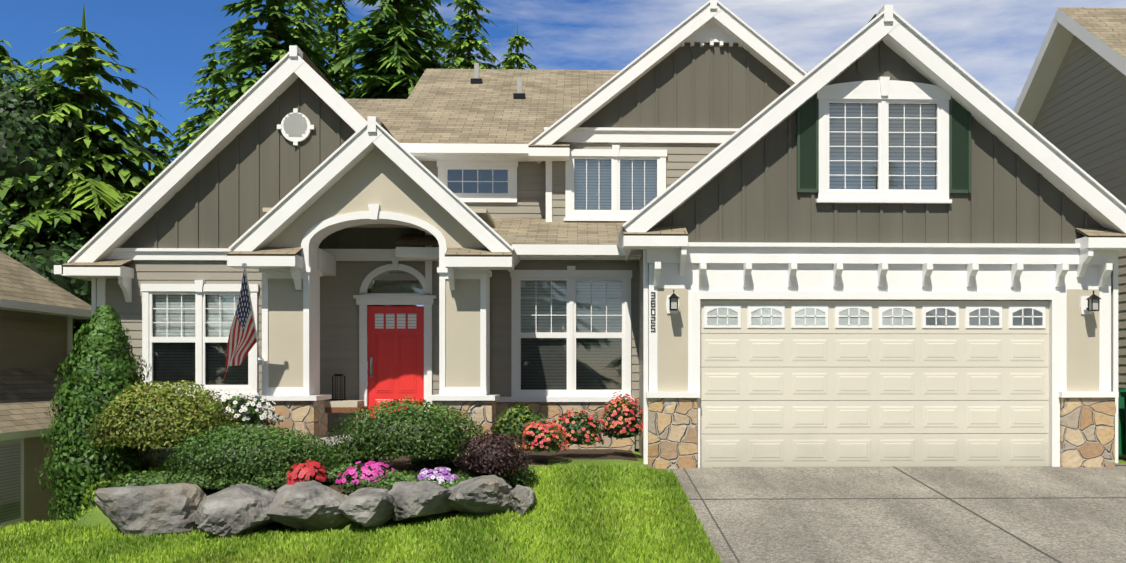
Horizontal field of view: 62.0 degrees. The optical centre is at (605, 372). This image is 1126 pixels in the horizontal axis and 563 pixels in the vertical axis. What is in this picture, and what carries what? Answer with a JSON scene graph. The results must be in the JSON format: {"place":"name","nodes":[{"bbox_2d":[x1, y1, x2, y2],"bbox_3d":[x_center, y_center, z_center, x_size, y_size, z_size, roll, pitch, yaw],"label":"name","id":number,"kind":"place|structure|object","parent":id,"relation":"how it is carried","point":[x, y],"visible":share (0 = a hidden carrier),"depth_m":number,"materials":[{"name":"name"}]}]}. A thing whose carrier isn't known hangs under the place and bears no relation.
{"place":"outdoors","nodes":[
{"label":"outdoors","id":0,"kind":"place"},
{"bbox_2d":[0,461,723,562],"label":"grass","id":1,"kind":"structure","parent":0,"point":[60,541],"depth_m":9.37,"materials":[{"name":"green plant"}]},
{"bbox_2d":[0,0,1125,305],"label":"sky","id":2,"kind":"structure","parent":0,"point":[998,43],"materials":[{"name":"blue"}]},
{"bbox_2d":[71,448,1125,562],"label":"ground","id":3,"kind":"structure","parent":0,"point":[596,457],"depth_m":12.38,"materials":[{"name":"brown soil"}]},
{"bbox_2d":[0,251,90,526],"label":"neighboring house","id":4,"kind":"structure","parent":3,"relation":"on","point":[39,313],"depth_m":16.56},
{"bbox_2d":[0,61,145,360],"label":"broadleaf trees","id":5,"kind":"object","parent":3,"relation":"on","point":[22,139],"visible":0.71,"depth_m":19.93,"materials":[{"name":"green plant"}]},
{"bbox_2d":[94,475,535,537],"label":"boulders","id":6,"kind":"object","parent":3,"relation":"on","point":[237,509],"visible":0.98,"depth_m":9.98,"materials":[{"name":"grey stone"}]},
{"bbox_2d":[35,305,642,521],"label":"shrubs","id":7,"kind":"object","parent":3,"relation":"on","point":[117,424],"visible":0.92,"depth_m":11.54,"materials":[{"name":"green plant"}]},
{"bbox_2d":[252,147,499,445],"bbox_3d":[-3.371,-1.003,14.168,3.520,5.101,1.900,0,0,-2],"label":"porch","id":8,"kind":"object","parent":3,"relation":"on","point":[375,187],"visible":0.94,"depth_m":13.62,"materials":[{"name":"paint"}]},
{"bbox_2d":[224,263,262,378],"bbox_3d":[-5.086,-0.688,13.110,0.430,1.590,0.925,0,0,-2],"label":"flag","id":9,"kind":"object","parent":8,"relation":"attached to","point":[243,339],"visible":1,"depth_m":13.02,"materials":[{"name":"multicoloured fabric"}]},
{"bbox_2d":[325,374,367,423],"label":"porch props","id":10,"kind":"object","parent":8,"relation":"on","point":[340,405],"visible":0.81,"depth_m":14.12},
{"bbox_2d":[0,0,1018,376],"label":"conifers","id":11,"kind":"object","parent":3,"relation":"on","point":[398,60],"visible":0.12,"depth_m":32.06,"materials":[{"name":"green plant"}]},
{"bbox_2d":[106,40,1114,468],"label":"house","id":12,"kind":"structure","parent":3,"relation":"on","point":[238,184],"depth_m":14.88,"materials":[{"name":"paint"}]},
{"bbox_2d":[367,272,423,417],"bbox_3d":[-3.383,-0.357,15.179,0.915,2.609,0.250,0,0,-2],"label":"front door","id":13,"kind":"structure","parent":12,"relation":"attached to","point":[395,352],"depth_m":15.12,"materials":[{"name":"wood"}]},
{"bbox_2d":[141,77,970,396],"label":"house windows","id":14,"kind":"structure","parent":12,"relation":"attached to","point":[883,139],"depth_m":14.91,"materials":[{"name":"white glass"}]},
{"bbox_2d":[54,21,1125,467],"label":"house trim","id":15,"kind":"structure","parent":12,"relation":"attached to","point":[866,271],"depth_m":12.93,"materials":[{"name":"white wood"}]},
{"bbox_2d":[61,0,1125,271],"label":"house roof","id":16,"kind":"structure","parent":12,"relation":"attached to","point":[481,106],"depth_m":14.74,"materials":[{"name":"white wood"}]},
{"bbox_2d":[651,292,654,331],"bbox_3d":[0.656,-0.837,12.809,0.060,0.540,0.009,0,0,-2],"label":"house number","id":17,"kind":"object","parent":12,"relation":"attached to","point":[654,311],"visible":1,"depth_m":12.80,"materials":[{"name":"black metal"}]},
{"bbox_2d":[700,300,1048,466],"bbox_3d":[3.736,0.146,12.966,4.878,2.317,0.080,0,0,-2],"label":"garage door","id":18,"kind":"structure","parent":12,"relation":"attached to","point":[870,383],"depth_m":12.95,"materials":[{"name":"white paint"}]},
{"bbox_2d":[666,290,1100,313],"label":"wall lanterns","id":19,"kind":"object","parent":12,"relation":"attached to","point":[1089,304],"visible":0.98,"depth_m":12.78,"materials":[{"name":"black metal"}]},
{"bbox_2d":[1013,7,1125,386],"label":"neighboring house","id":20,"kind":"structure","parent":3,"relation":"on","point":[1071,103],"depth_m":17.70,"materials":[{"name":"grey wood"}]},
{"bbox_2d":[1118,387,1125,454],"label":"wheelie bins","id":21,"kind":"object","parent":3,"relation":"on","point":[1122,422],"visible":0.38,"depth_m":14.01,"materials":[{"name":"green plastic"}]},
{"bbox_2d":[664,464,1125,562],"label":"driveway","id":22,"kind":"structure","parent":0,"point":[1003,514],"depth_m":10.18,"materials":[{"name":"grey concrete"}]}
]}

